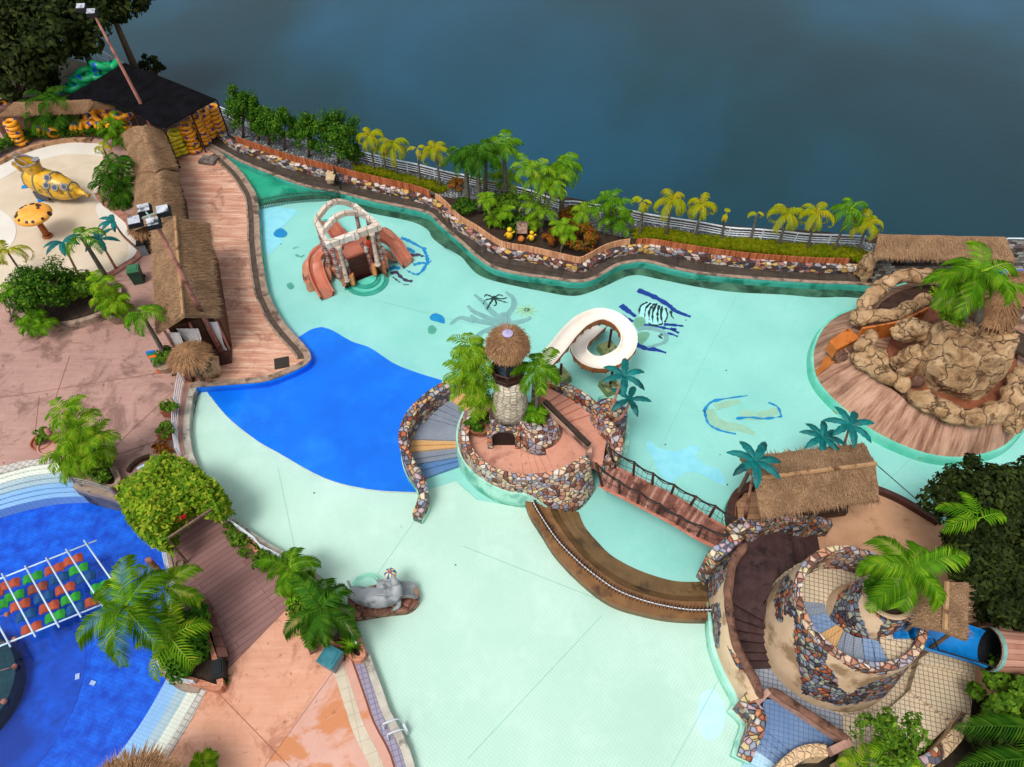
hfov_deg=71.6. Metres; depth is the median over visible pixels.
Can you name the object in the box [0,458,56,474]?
edge tiles
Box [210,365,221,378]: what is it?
boulder
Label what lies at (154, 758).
thatched parasol
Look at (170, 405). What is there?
bush
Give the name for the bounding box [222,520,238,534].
bush
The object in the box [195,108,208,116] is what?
inflatable ring
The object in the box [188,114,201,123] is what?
inflatable ring
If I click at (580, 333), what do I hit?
ring slide
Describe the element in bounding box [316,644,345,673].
wheelie bin
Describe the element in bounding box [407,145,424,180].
palm tree
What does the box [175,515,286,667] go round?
plank deck
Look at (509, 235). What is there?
garden figure
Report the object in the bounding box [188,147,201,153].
inflatable ring
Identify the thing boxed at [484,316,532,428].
lighthouse
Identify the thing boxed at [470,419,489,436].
planter pot
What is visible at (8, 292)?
areca palm
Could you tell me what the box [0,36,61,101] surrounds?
tree
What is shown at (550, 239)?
bush
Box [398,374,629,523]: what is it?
lighthouse island
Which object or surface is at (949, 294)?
palm tree
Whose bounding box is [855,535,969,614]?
palm tree
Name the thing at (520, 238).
garden ball
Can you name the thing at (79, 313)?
stone planter
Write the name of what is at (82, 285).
bush
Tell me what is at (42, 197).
fin
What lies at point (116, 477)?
stone planter
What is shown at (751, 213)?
palm tree
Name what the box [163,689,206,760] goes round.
edge tiles
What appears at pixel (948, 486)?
tree
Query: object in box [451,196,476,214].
bush
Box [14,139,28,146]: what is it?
inflatable ring
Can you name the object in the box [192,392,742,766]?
shallow pool floor
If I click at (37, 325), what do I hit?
areca palm
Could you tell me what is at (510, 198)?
bush
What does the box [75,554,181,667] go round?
palm tree
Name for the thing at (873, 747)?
areca palm
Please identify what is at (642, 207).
palm tree
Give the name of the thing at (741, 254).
bamboo fence
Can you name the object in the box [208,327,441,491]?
painted slope
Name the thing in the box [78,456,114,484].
bush
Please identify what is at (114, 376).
pool deck
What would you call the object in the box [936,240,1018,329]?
palm tree
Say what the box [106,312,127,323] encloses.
plant pot
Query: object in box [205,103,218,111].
inflatable ring
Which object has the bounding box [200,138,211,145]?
inflatable ring
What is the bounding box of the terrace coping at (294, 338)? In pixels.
[190,145,310,387]
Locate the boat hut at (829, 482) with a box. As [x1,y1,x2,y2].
[721,441,880,536]
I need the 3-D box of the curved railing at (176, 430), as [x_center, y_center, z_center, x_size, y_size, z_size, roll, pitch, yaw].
[-16.125,1.454,34.233,0.266,0.821,4.691,-11,52,-9]
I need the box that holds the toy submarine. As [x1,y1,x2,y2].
[11,151,90,201]
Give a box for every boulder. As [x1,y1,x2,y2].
[199,354,218,378]
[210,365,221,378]
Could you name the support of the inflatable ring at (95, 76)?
on the inflatable ring
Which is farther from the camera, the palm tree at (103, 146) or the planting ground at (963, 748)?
the palm tree at (103, 146)
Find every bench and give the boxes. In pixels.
[203,598,228,658]
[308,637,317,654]
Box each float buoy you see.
[0,663,17,670]
[0,698,7,703]
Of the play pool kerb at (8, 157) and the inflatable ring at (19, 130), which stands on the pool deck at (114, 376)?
the play pool kerb at (8, 157)
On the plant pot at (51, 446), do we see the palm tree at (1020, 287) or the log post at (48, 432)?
the log post at (48, 432)
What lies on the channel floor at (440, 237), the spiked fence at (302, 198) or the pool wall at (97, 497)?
the spiked fence at (302, 198)
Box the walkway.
[211,137,904,284]
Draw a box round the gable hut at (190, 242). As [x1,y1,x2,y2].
[148,216,231,375]
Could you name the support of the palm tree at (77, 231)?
on the pool deck at (114, 376)
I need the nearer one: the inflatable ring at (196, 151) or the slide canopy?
the slide canopy
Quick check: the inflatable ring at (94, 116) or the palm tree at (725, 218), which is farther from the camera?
the inflatable ring at (94, 116)
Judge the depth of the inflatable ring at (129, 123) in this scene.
49.58 m
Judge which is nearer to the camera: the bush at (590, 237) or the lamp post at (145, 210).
the lamp post at (145, 210)
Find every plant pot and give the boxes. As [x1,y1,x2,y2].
[30,435,51,450]
[37,437,61,456]
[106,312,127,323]
[152,358,172,373]
[156,428,173,439]
[160,406,177,416]
[175,560,183,567]
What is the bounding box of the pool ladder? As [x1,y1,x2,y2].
[382,718,409,740]
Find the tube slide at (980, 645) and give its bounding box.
[892,613,1023,674]
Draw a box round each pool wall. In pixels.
[72,482,199,693]
[183,387,414,766]
[197,324,313,393]
[208,145,870,291]
[245,176,283,320]
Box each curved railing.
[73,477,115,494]
[156,552,195,683]
[171,372,184,455]
[227,518,321,589]
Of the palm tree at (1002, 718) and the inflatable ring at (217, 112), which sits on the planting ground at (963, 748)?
the palm tree at (1002, 718)
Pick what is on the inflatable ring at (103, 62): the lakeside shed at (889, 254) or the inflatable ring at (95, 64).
the inflatable ring at (95, 64)
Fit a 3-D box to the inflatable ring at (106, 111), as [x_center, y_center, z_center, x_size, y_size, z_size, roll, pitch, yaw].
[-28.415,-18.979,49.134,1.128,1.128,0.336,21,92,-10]
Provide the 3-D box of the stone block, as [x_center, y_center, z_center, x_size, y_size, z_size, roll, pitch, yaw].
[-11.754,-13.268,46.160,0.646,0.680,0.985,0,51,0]
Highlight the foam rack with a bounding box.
[146,350,161,372]
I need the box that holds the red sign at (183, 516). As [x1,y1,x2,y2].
[173,514,186,520]
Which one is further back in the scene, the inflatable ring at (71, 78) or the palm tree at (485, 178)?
the inflatable ring at (71, 78)
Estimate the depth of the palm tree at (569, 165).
40.73 m
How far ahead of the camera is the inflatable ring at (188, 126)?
47.17 m
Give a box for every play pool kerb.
[0,137,92,164]
[94,193,141,275]
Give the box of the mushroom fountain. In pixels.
[14,203,52,239]
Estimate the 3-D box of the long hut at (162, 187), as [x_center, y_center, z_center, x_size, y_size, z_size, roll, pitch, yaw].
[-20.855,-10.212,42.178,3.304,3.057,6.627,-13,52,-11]
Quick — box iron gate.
[333,166,340,188]
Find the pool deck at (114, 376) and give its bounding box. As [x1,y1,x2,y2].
[0,98,405,766]
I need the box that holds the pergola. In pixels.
[114,451,235,562]
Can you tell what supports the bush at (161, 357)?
in the plant pot at (161, 367)
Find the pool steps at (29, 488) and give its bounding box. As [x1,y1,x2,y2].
[0,463,88,517]
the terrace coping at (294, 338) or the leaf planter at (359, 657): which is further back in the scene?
the terrace coping at (294, 338)
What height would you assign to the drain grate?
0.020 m
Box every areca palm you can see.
[0,281,55,326]
[16,86,80,138]
[17,307,59,337]
[39,394,121,485]
[86,270,134,319]
[87,152,135,211]
[96,111,126,148]
[188,746,220,766]
[442,332,500,422]
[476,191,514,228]
[481,163,523,195]
[510,152,571,232]
[523,402,548,425]
[524,212,545,232]
[549,217,578,251]
[586,188,635,237]
[836,724,925,766]
[861,572,895,602]
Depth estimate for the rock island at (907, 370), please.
33.60 m
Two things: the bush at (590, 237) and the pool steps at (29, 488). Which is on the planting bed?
the bush at (590, 237)
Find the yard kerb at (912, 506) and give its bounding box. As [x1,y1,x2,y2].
[878,486,937,525]
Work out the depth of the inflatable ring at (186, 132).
47.20 m
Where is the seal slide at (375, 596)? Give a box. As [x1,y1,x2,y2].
[347,568,419,621]
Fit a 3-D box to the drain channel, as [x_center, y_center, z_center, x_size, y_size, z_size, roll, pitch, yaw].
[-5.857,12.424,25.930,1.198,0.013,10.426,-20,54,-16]
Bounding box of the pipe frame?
[0,540,114,647]
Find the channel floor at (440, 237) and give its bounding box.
[243,168,864,297]
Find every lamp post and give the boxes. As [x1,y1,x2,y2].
[76,3,152,126]
[127,203,223,353]
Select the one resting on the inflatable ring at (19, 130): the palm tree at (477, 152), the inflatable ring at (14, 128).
the inflatable ring at (14, 128)
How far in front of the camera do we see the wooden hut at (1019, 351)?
34.69 m
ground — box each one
[8,58,138,119]
[794,695,1013,766]
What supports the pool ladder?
attached to the edge tiles at (392, 744)
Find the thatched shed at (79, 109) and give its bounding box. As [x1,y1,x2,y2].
[0,94,112,136]
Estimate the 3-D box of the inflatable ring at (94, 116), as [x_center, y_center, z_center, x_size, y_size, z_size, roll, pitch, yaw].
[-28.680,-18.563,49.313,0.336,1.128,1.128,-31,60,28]
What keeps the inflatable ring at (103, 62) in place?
on the inflatable ring at (95, 76)
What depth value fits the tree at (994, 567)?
24.61 m
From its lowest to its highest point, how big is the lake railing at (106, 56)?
0.948 m
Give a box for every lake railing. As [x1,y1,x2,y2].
[95,51,124,62]
[220,106,865,243]
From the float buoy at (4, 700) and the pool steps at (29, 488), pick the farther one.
the pool steps at (29, 488)
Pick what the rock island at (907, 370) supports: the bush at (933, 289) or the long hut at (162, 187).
the bush at (933, 289)
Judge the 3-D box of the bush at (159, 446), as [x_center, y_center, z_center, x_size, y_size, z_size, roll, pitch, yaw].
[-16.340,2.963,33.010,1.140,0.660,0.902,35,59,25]
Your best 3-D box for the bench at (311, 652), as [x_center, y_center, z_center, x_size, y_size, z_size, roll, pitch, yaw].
[-7.889,9.966,27.626,0.308,0.450,1.271,-24,55,-18]
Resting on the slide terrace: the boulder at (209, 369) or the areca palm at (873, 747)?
the boulder at (209, 369)
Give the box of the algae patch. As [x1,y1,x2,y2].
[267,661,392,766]
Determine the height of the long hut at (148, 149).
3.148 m
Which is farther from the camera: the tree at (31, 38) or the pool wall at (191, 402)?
the tree at (31, 38)
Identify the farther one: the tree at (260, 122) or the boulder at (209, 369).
the tree at (260, 122)
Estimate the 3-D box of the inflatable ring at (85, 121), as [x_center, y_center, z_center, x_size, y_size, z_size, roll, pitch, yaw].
[-29.460,-17.904,49.618,1.175,1.175,0.350,-5,39,-4]
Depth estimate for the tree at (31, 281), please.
36.90 m
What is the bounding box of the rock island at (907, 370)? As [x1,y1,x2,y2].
[807,267,1023,465]
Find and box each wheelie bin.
[126,263,144,284]
[136,240,148,255]
[210,657,228,680]
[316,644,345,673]
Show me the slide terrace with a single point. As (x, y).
(213, 195)
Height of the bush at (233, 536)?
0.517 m
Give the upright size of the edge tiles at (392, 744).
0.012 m
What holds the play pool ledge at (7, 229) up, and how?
on the play pool floor at (64, 220)
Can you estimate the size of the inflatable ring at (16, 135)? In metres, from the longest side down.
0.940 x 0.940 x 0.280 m
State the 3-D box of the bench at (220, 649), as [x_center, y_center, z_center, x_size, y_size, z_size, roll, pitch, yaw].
[-11.652,9.694,27.845,0.380,0.450,2.635,-26,56,-19]
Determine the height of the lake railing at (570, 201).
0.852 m
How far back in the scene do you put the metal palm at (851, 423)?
29.58 m
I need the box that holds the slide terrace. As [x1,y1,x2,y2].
[179,148,302,385]
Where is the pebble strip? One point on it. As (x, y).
(291, 149)
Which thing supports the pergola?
on the plank deck at (248, 604)
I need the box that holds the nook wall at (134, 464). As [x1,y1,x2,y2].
[126,454,149,472]
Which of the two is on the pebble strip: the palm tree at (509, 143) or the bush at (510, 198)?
the palm tree at (509, 143)
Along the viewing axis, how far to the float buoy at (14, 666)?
27.34 m
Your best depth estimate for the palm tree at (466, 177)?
41.75 m
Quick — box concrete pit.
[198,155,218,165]
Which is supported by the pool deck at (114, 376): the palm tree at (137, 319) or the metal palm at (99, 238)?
the metal palm at (99, 238)
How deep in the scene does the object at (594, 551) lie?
29.63 m
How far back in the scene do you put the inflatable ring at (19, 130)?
48.27 m
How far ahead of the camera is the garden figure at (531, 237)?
41.96 m
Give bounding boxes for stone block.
[325,171,334,182]
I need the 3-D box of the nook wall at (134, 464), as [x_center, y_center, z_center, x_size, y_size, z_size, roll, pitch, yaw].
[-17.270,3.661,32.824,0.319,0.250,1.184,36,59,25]
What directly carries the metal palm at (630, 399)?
on the lighthouse island at (556, 456)
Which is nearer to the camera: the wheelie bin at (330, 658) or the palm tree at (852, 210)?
the wheelie bin at (330, 658)
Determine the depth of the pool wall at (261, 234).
42.86 m
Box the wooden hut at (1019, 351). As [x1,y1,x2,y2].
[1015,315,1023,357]
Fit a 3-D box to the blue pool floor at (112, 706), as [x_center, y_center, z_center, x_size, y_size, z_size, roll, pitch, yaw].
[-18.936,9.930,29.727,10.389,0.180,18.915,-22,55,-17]
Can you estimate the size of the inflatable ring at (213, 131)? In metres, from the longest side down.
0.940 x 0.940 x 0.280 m
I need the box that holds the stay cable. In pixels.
[877,465,917,500]
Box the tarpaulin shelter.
[65,63,228,167]
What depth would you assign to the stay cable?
29.69 m
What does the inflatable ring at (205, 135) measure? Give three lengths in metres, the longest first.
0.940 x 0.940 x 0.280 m
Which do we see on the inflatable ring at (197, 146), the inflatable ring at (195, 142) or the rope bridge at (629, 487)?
the inflatable ring at (195, 142)
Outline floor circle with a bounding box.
[0,579,85,766]
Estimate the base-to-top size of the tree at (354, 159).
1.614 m
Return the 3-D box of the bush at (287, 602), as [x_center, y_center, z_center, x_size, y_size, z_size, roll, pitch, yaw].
[-8.479,8.245,28.414,1.662,0.982,1.897,0,51,0]
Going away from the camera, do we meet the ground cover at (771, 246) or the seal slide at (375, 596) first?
the seal slide at (375, 596)
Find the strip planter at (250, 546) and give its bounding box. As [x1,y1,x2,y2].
[228,528,289,572]
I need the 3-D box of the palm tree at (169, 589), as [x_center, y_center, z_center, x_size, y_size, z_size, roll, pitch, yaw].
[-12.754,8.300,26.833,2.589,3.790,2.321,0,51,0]
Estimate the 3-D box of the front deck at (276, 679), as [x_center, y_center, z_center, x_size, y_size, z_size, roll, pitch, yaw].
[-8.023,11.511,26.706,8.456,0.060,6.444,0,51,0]
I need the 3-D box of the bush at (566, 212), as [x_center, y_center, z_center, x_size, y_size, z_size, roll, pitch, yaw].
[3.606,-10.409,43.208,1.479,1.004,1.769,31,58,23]
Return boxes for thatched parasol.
[95,738,187,766]
[126,227,151,241]
[165,339,216,381]
[965,290,1021,334]
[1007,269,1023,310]
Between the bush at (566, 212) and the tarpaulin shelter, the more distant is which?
the tarpaulin shelter
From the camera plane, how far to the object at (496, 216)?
41.99 m
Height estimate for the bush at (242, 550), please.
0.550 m
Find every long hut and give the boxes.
[122,124,183,191]
[130,169,188,252]
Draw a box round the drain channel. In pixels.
[323,647,382,766]
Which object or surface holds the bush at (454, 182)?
on the pebble strip
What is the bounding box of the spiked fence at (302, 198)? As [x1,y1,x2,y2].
[254,189,340,208]
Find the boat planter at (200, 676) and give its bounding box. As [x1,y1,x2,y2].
[165,591,226,693]
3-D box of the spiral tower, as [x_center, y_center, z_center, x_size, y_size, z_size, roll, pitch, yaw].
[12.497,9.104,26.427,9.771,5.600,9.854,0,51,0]
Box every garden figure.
[504,227,514,239]
[527,230,536,241]
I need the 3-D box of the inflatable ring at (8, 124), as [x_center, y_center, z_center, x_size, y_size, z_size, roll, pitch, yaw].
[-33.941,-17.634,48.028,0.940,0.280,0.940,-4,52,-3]
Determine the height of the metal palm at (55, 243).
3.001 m
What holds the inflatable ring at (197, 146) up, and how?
on the inflatable ring at (196, 151)
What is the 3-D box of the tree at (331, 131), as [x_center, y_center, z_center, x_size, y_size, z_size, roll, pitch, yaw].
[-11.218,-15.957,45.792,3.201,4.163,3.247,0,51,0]
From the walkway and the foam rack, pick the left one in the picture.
the foam rack
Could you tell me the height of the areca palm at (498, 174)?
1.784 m
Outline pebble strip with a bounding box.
[223,114,1023,268]
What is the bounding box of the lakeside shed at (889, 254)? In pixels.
[855,234,1023,282]
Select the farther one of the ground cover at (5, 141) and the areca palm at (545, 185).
the ground cover at (5, 141)
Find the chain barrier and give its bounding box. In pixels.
[531,498,711,612]
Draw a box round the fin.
[33,191,50,200]
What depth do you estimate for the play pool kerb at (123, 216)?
42.74 m
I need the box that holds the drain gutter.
[211,154,303,358]
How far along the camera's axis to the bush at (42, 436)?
32.84 m
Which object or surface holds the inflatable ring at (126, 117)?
on the inflatable ring at (129, 123)
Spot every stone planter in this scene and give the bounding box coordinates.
[7,278,123,331]
[66,428,123,492]
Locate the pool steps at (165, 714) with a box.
[119,680,196,759]
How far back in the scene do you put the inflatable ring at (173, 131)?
47.15 m
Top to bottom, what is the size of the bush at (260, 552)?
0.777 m
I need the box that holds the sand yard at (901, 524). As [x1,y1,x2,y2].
[735,481,1012,694]
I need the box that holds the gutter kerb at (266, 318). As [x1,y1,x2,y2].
[209,155,297,359]
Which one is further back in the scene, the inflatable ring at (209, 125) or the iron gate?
the inflatable ring at (209, 125)
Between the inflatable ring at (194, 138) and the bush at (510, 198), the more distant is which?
the inflatable ring at (194, 138)
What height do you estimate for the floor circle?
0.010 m
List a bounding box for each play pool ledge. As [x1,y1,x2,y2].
[0,142,102,178]
[0,210,15,248]
[96,201,136,262]
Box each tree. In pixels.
[0,0,73,85]
[0,0,95,92]
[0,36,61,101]
[0,240,35,267]
[2,254,78,319]
[4,26,73,93]
[9,0,134,64]
[65,226,107,276]
[73,0,154,67]
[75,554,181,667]
[94,141,111,154]
[122,304,166,353]
[130,563,203,622]
[135,598,212,682]
[137,53,166,74]
[223,81,258,137]
[246,103,266,140]
[253,105,274,145]
[257,547,321,600]
[266,105,296,149]
[282,572,361,652]
[292,111,322,156]
[312,106,362,163]
[346,143,364,164]
[356,127,384,168]
[373,147,388,168]
[377,137,408,173]
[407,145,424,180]
[421,140,450,185]
[443,142,485,202]
[455,142,499,213]
[479,139,500,191]
[482,129,523,192]
[510,347,562,407]
[546,152,582,219]
[570,201,599,227]
[631,198,649,227]
[632,196,651,233]
[653,188,686,234]
[686,192,716,235]
[720,208,730,238]
[747,211,763,238]
[766,203,805,244]
[798,201,834,248]
[827,197,867,248]
[847,706,932,766]
[849,208,883,251]
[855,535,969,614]
[914,452,1022,565]
[919,268,983,322]
[925,492,1006,567]
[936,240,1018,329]
[944,505,1023,628]
[953,711,1023,766]
[956,744,1023,766]
[963,717,1023,766]
[965,653,1023,731]
[966,455,1023,544]
[971,562,1023,631]
[985,272,1023,310]
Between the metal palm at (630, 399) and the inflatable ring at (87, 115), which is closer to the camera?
the metal palm at (630, 399)
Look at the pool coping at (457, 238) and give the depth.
41.39 m
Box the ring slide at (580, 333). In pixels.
[541,308,637,397]
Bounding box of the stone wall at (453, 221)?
[216,131,857,273]
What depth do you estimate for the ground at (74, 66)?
58.21 m
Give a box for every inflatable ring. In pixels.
[2,118,17,127]
[5,123,19,131]
[6,127,21,134]
[9,131,23,138]
[11,134,24,142]
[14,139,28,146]
[46,127,59,137]
[59,81,67,93]
[63,83,82,93]
[68,75,83,84]
[69,120,76,134]
[74,65,96,82]
[78,118,87,135]
[83,111,98,119]
[83,119,95,134]
[85,72,102,80]
[85,120,94,130]
[88,60,111,71]
[90,110,103,121]
[94,61,109,74]
[98,109,108,113]
[99,105,115,116]
[101,58,118,74]
[109,109,123,119]
[117,112,133,121]
[119,121,131,129]
[166,133,175,142]
[167,128,180,135]
[169,135,182,139]
[177,121,191,129]
[177,146,187,151]
[180,128,192,134]
[183,129,195,138]
[183,135,196,141]
[185,139,197,145]
[187,141,199,149]
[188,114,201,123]
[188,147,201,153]
[192,118,203,127]
[193,123,204,131]
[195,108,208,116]
[196,127,206,135]
[198,131,208,138]
[199,135,210,141]
[200,112,210,121]
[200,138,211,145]
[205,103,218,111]
[205,121,213,128]
[209,109,219,115]
[209,127,216,134]
[211,113,220,120]
[212,116,222,123]
[213,121,223,127]
[216,125,224,130]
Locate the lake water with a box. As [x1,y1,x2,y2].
[59,0,1023,240]
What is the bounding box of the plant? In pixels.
[335,633,363,658]
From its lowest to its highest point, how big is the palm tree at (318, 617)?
3.232 m
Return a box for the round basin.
[0,639,25,729]
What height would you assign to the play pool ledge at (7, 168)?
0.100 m
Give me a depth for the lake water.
58.10 m
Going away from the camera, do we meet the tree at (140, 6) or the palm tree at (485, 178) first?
the palm tree at (485, 178)
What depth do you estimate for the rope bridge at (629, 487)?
29.71 m
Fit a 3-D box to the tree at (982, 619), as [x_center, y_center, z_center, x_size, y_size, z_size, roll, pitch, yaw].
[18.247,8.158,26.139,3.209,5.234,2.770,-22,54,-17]
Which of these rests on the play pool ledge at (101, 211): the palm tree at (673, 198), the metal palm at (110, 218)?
the metal palm at (110, 218)
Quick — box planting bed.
[145,69,868,263]
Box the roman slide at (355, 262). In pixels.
[302,199,412,299]
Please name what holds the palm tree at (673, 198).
on the pebble strip
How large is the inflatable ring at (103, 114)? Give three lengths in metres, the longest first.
1.128 x 1.128 x 0.336 m
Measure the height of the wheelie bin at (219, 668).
0.700 m
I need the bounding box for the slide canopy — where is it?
[903,581,975,664]
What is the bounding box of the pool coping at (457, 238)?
[209,144,896,287]
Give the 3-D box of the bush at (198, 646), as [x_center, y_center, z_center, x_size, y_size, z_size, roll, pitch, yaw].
[-12.442,9.584,26.893,2.385,1.456,3.141,20,54,15]
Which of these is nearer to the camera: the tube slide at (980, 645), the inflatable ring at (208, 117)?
the tube slide at (980, 645)
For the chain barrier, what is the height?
0.315 m
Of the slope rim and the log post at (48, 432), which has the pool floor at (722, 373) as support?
the slope rim
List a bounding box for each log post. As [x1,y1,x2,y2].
[44,428,57,443]
[145,557,160,572]
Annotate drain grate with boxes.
[274,356,289,369]
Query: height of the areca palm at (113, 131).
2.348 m
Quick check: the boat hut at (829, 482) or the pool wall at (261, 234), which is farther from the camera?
the pool wall at (261, 234)
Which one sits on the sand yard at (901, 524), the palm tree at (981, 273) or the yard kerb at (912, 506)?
the yard kerb at (912, 506)
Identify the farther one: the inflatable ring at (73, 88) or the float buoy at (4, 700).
the inflatable ring at (73, 88)
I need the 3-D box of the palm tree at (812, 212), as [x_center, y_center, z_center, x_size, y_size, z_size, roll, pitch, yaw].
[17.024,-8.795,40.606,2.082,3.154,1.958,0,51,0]
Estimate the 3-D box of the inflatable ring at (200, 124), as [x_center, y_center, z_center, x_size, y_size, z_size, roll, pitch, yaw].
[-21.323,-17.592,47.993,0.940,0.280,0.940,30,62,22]
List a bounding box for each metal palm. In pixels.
[43,234,83,270]
[84,228,120,268]
[98,214,136,249]
[602,358,644,420]
[611,386,651,421]
[726,441,780,519]
[799,421,845,450]
[822,406,874,447]
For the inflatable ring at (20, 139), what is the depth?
48.67 m
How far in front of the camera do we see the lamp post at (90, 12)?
43.29 m
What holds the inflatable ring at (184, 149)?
on the inflatable ring
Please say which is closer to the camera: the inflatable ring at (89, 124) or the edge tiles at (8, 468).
the edge tiles at (8, 468)
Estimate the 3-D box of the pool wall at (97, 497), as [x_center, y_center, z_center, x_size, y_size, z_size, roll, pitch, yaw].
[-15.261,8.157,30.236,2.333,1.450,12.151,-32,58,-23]
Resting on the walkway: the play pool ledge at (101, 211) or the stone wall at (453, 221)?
the stone wall at (453, 221)
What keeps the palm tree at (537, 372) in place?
on the lighthouse island at (556, 456)
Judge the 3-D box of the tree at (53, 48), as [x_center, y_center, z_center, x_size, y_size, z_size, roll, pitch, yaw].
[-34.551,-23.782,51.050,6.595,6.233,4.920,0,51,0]
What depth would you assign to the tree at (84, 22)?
48.41 m
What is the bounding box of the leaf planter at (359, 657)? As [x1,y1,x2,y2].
[293,605,366,663]
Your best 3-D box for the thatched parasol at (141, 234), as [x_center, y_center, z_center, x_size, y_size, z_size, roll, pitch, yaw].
[-21.466,-8.645,41.522,2.139,2.115,2.178,0,51,0]
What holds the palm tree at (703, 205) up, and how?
on the pebble strip
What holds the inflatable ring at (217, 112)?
on the inflatable ring at (215, 117)
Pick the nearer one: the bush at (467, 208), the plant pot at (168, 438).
the plant pot at (168, 438)
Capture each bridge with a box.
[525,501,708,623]
[594,447,736,547]
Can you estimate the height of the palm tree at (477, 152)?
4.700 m
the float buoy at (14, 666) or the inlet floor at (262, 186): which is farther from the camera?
the inlet floor at (262, 186)
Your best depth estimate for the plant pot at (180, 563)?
29.70 m
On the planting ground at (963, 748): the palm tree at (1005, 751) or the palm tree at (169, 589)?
the palm tree at (1005, 751)
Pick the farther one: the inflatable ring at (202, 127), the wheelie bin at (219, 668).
the inflatable ring at (202, 127)
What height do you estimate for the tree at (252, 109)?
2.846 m
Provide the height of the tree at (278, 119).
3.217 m
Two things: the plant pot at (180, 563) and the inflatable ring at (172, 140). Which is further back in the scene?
the inflatable ring at (172, 140)
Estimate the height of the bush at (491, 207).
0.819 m
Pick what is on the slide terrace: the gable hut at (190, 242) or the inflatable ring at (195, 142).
the gable hut at (190, 242)
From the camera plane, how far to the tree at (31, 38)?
46.63 m
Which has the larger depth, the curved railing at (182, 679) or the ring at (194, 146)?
the ring at (194, 146)
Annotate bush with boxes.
[32,426,56,444]
[57,268,99,300]
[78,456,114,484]
[150,596,212,684]
[151,438,173,454]
[152,345,171,364]
[154,420,175,439]
[158,397,179,412]
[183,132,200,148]
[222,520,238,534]
[226,527,250,547]
[227,532,242,546]
[237,537,260,558]
[250,548,277,572]
[279,568,321,611]
[285,585,341,642]
[448,176,463,191]
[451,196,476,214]
[482,193,505,215]
[486,191,541,211]
[502,210,530,234]
[541,226,563,245]
[557,205,582,224]
[557,222,599,252]
[928,286,937,295]
[938,306,966,327]
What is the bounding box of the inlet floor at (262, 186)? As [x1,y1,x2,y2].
[235,164,311,202]
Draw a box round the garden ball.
[518,236,523,241]
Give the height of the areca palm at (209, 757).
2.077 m
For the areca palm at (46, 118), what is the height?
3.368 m
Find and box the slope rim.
[210,396,416,493]
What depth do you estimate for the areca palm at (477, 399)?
30.01 m
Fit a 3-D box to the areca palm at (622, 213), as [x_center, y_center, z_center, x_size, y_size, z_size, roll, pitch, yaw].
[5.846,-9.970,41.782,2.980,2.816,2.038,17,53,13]
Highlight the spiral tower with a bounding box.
[696,514,974,766]
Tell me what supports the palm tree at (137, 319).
on the plant pot at (161, 367)
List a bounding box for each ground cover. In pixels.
[0,125,111,152]
[352,162,449,193]
[629,226,867,262]
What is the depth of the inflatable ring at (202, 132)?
48.23 m
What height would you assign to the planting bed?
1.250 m
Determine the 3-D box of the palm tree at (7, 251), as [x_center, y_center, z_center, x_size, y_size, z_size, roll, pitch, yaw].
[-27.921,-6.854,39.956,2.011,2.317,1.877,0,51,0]
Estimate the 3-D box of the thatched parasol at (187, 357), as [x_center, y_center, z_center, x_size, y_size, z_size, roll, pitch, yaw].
[-15.689,-0.899,35.074,2.591,2.458,2.697,0,51,0]
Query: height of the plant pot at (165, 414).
0.500 m
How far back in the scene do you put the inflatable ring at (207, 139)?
48.72 m
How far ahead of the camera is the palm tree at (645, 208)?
41.47 m
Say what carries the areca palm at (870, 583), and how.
on the spiral tower
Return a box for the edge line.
[351,660,394,766]
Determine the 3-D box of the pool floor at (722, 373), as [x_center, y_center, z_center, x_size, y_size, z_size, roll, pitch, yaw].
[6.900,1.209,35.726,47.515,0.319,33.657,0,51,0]
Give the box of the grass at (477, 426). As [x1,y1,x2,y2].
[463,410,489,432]
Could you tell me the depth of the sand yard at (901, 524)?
30.83 m
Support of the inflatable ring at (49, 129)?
on the pool deck at (114, 376)
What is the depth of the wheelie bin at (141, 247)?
41.55 m
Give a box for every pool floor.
[0,154,128,288]
[0,503,170,766]
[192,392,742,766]
[260,199,1023,745]
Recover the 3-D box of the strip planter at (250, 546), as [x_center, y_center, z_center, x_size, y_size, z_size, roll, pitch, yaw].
[-10.365,7.294,29.903,4.542,0.250,0.597,33,58,24]
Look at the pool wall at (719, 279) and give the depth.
41.40 m
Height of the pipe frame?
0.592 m
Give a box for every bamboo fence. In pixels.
[234,135,430,196]
[435,193,629,262]
[636,238,849,263]
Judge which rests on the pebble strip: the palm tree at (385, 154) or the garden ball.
the palm tree at (385, 154)
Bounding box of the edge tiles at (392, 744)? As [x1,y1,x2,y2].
[321,590,404,766]
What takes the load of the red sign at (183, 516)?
hanging from the pergola
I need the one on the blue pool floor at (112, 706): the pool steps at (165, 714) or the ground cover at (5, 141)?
the pool steps at (165, 714)
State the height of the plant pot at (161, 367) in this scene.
0.500 m
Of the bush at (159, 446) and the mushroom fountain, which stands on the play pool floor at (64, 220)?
the mushroom fountain
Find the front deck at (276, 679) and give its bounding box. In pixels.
[169,610,395,766]
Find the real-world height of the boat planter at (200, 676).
0.450 m
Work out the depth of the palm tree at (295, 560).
27.70 m
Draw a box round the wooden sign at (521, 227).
[516,222,528,236]
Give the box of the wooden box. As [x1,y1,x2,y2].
[183,373,195,382]
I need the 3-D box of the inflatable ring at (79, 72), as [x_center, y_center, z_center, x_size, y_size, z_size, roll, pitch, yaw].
[-29.717,-21.581,49.558,1.598,0.476,1.598,-25,64,-13]
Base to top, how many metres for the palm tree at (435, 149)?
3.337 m

